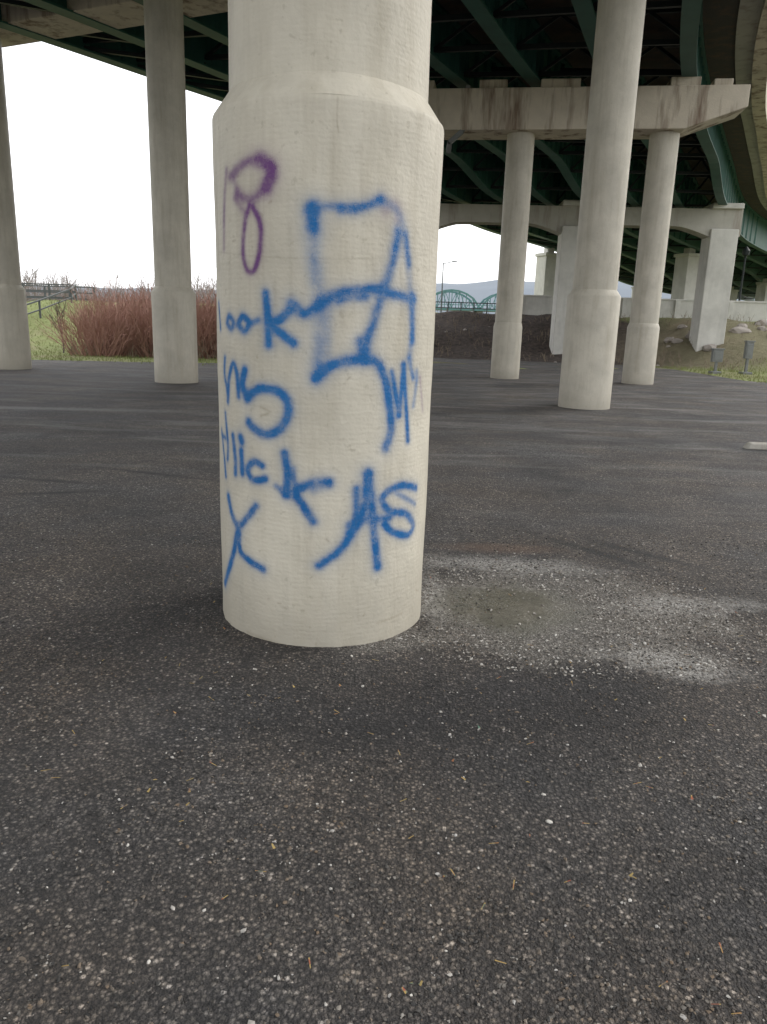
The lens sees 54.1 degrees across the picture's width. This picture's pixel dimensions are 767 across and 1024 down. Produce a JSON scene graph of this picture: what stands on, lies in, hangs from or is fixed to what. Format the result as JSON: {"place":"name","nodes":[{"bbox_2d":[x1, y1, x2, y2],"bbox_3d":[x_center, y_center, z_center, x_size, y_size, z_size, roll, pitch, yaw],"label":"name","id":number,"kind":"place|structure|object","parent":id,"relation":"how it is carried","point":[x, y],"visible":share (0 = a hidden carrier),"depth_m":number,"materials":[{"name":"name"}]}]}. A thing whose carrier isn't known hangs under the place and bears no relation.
{"place":"outdoors","nodes":[
{"label":"outdoors","id":0,"kind":"place"},
{"bbox_2d":[2,41,556,289],"label":"sky","id":1,"kind":"structure","parent":0,"point":[78,124],"materials":[{"name":"white"}]},
{"bbox_2d":[0,358,766,1023],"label":"asphalt parking lot","id":2,"kind":"structure","parent":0,"point":[664,458],"depth_m":2.93,"materials":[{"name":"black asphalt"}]},
{"bbox_2d":[0,37,31,369],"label":"bridge column","id":3,"kind":"structure","parent":2,"relation":"on","point":[15,351],"depth_m":20.58,"materials":[{"name":"beige paint"}]},
{"bbox_2d":[143,0,197,383],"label":"bridge column","id":4,"kind":"structure","parent":2,"relation":"on","point":[174,317],"depth_m":17.36,"materials":[{"name":"beige paint"}]},
{"bbox_2d":[212,0,443,646],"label":"bridge column","id":5,"kind":"structure","parent":2,"relation":"on","point":[327,137],"depth_m":3.38,"materials":[{"name":"beige paint"}]},
{"bbox_2d":[13,531,765,1023],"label":"white stones","id":6,"kind":"object","parent":2,"relation":"on","point":[351,779],"visible":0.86,"depth_m":2.42,"materials":[{"name":"white stone"}]},
{"bbox_2d":[41,570,759,1013],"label":"leaf litter","id":7,"kind":"object","parent":2,"relation":"on","point":[451,870],"visible":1,"depth_m":2.30,"materials":[{"name":"brown plant"}]},
{"bbox_2d":[490,132,534,378],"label":"bridge column","id":8,"kind":"structure","parent":2,"relation":"on","point":[506,345],"depth_m":22.75,"materials":[{"name":"beige paint"}]},
{"bbox_2d":[558,0,645,409],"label":"bridge column","id":9,"kind":"structure","parent":2,"relation":"on","point":[590,332],"depth_m":14.41,"materials":[{"name":"beige paint"}]},
{"bbox_2d":[621,131,679,384],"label":"bridge column","id":10,"kind":"structure","parent":2,"relation":"on","point":[641,344],"depth_m":22.23,"materials":[{"name":"beige paint"}]},
{"bbox_2d":[428,76,750,139],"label":"pier cap beam","id":11,"kind":"structure","parent":10,"relation":"on","point":[547,109],"depth_m":21.37,"materials":[{"name":"concrete"}]},
{"bbox_2d":[0,0,766,300],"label":"highway bridge deck","id":12,"kind":"structure","parent":11,"relation":"on","point":[522,43],"depth_m":22.82,"materials":[{"name":"concrete"}]},
{"bbox_2d":[0,0,227,47],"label":"pier cap beam","id":13,"kind":"structure","parent":12,"relation":"attached to","point":[119,14],"depth_m":18.21,"materials":[{"name":"concrete"}]},
{"bbox_2d":[446,85,470,152],"bbox_3d":[2.187,-11.476,21.997,0.580,1.751,0.411,2,14,0],"label":"drain pipe","id":14,"kind":"object","parent":11,"relation":"attached to","point":[454,138],"visible":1,"depth_m":21.98,"materials":[{"name":"grey paint"}]},
{"bbox_2d":[742,442,766,449],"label":"concrete wheel stop","id":15,"kind":"object","parent":2,"relation":"on","point":[756,445],"visible":1,"depth_m":10.50,"materials":[{"name":"white concrete"}]},
{"bbox_2d":[26,280,754,313],"bbox_3d":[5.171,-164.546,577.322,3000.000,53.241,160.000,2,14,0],"label":"hills","id":16,"kind":"structure","parent":0,"point":[479,292],"depth_m":563.83,"materials":[{"name":"grey"}]},
{"bbox_2d":[27,300,766,381],"bbox_3d":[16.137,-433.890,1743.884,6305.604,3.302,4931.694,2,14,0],"label":"ground","id":17,"kind":"structure","parent":0,"point":[733,345],"depth_m":39.31,"materials":[{"name":"green plant"}]},
{"bbox_2d":[46,293,65,352],"bbox_3d":[-13.547,-7.842,31.372,1.150,2.553,0.771,15,19,43],"label":"bare tree","id":18,"kind":"object","parent":17,"relation":"on","point":[57,308],"visible":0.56,"depth_m":31.27,"materials":[{"name":"brown plant"}]},
{"bbox_2d":[21,283,95,317],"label":"fence","id":19,"kind":"object","parent":17,"relation":"on","point":[57,292],"visible":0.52,"depth_m":42.92,"materials":[{"name":"wood"}]},
{"bbox_2d":[19,253,216,303],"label":"distant trees","id":20,"kind":"object","parent":17,"relation":"on","point":[35,276],"visible":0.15,"depth_m":126.61,"materials":[{"name":"plant"}]},
{"bbox_2d":[34,271,216,358],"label":"bushes","id":21,"kind":"object","parent":17,"relation":"on","point":[112,327],"visible":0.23,"depth_m":29.90,"materials":[{"name":"brown plant"}]},
{"bbox_2d":[70,335,216,358],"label":"undergrowth","id":22,"kind":"object","parent":17,"relation":"on","point":[199,353],"visible":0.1,"depth_m":29.74,"materials":[{"name":"brown plant"}]},
{"bbox_2d":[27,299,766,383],"bbox_3d":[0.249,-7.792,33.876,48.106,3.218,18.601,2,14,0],"label":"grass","id":23,"kind":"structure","parent":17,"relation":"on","point":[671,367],"depth_m":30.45,"materials":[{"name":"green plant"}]},
{"bbox_2d":[440,261,456,312],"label":"light pole","id":24,"kind":"object","parent":17,"relation":"on","point":[442,285],"visible":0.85,"depth_m":81.40,"materials":[{"name":"grey metal"}]},
{"bbox_2d":[435,301,495,313],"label":"guard rail","id":25,"kind":"object","parent":17,"relation":"on","point":[460,308],"visible":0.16,"depth_m":49.15,"materials":[{"name":"metal"}]},
{"bbox_2d":[435,289,496,312],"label":"truss bridge","id":26,"kind":"structure","parent":17,"relation":"on","point":[457,292],"depth_m":182.91,"materials":[{"name":"green paint"}]},
{"bbox_2d":[534,248,556,294],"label":"bridge pillar","id":27,"kind":"structure","parent":17,"relation":"on","point":[545,271],"depth_m":59.07,"materials":[{"name":"concrete"}]},
{"bbox_2d":[434,307,679,366],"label":"undergrowth","id":28,"kind":"object","parent":17,"relation":"on","point":[544,357],"visible":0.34,"depth_m":40.75,"materials":[{"name":"brown plant"}]},
{"bbox_2d":[445,319,766,365],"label":"boulders","id":29,"kind":"object","parent":17,"relation":"on","point":[740,328],"visible":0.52,"depth_m":39.86,"materials":[{"name":"stone"}]},
{"bbox_2d":[522,295,766,321],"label":"concrete retaining wall","id":30,"kind":"structure","parent":17,"relation":"on","point":[537,304],"depth_m":47.85,"materials":[{"name":"grey concrete"}]},
{"bbox_2d":[549,200,744,353],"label":"pier frame legs","id":31,"kind":"object","parent":17,"relation":"on","point":[718,249],"visible":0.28,"depth_m":38.04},
{"bbox_2d":[439,203,743,238],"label":"pier cap beam","id":32,"kind":"structure","parent":31,"relation":"on","point":[701,223],"depth_m":37.76,"materials":[{"name":"grey concrete"}]},
{"bbox_2d":[671,248,699,298],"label":"bridge pillar","id":33,"kind":"structure","parent":17,"relation":"on","point":[685,274],"depth_m":56.68,"materials":[{"name":"concrete"}]},
{"bbox_2d":[620,312,766,369],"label":"undergrowth","id":34,"kind":"object","parent":17,"relation":"on","point":[660,363],"visible":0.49,"depth_m":38.04,"materials":[{"name":"brown plant"}]},
{"bbox_2d":[708,348,724,373],"bbox_3d":[13.702,-6.211,30.912,0.480,1.025,0.400,2,14,0],"label":"utility cabinet","id":35,"kind":"object","parent":17,"relation":"on","point":[717,355],"visible":0.93,"depth_m":30.78,"materials":[{"name":"grey metal"}]},
{"bbox_2d":[730,286,738,300],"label":"bridge pillar","id":36,"kind":"structure","parent":17,"relation":"on","point":[733,295],"depth_m":99.08,"materials":[{"name":"concrete"}]},
{"bbox_2d":[738,246,749,300],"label":"street lamp","id":37,"kind":"object","parent":17,"relation":"on","point":[746,252],"visible":0.8,"depth_m":47.40,"materials":[{"name":"metal"}]},
{"bbox_2d":[739,341,755,374],"bbox_3d":[15.109,-6.405,31.162,0.400,1.372,0.400,2,14,0],"label":"utility cabinet","id":38,"kind":"object","parent":17,"relation":"on","point":[748,351],"visible":0.96,"depth_m":31.05,"materials":[{"name":"grey metal"}]},
{"bbox_2d":[755,278,766,300],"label":"bridge pillar","id":39,"kind":"structure","parent":17,"relation":"on","point":[761,292],"depth_m":83.84,"materials":[{"name":"concrete"}]},
{"bbox_2d":[394,563,766,678],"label":"washed gravel","id":40,"kind":"structure","parent":0,"point":[601,636],"depth_m":4.01,"materials":[{"name":"grey gravel"}]}
]}

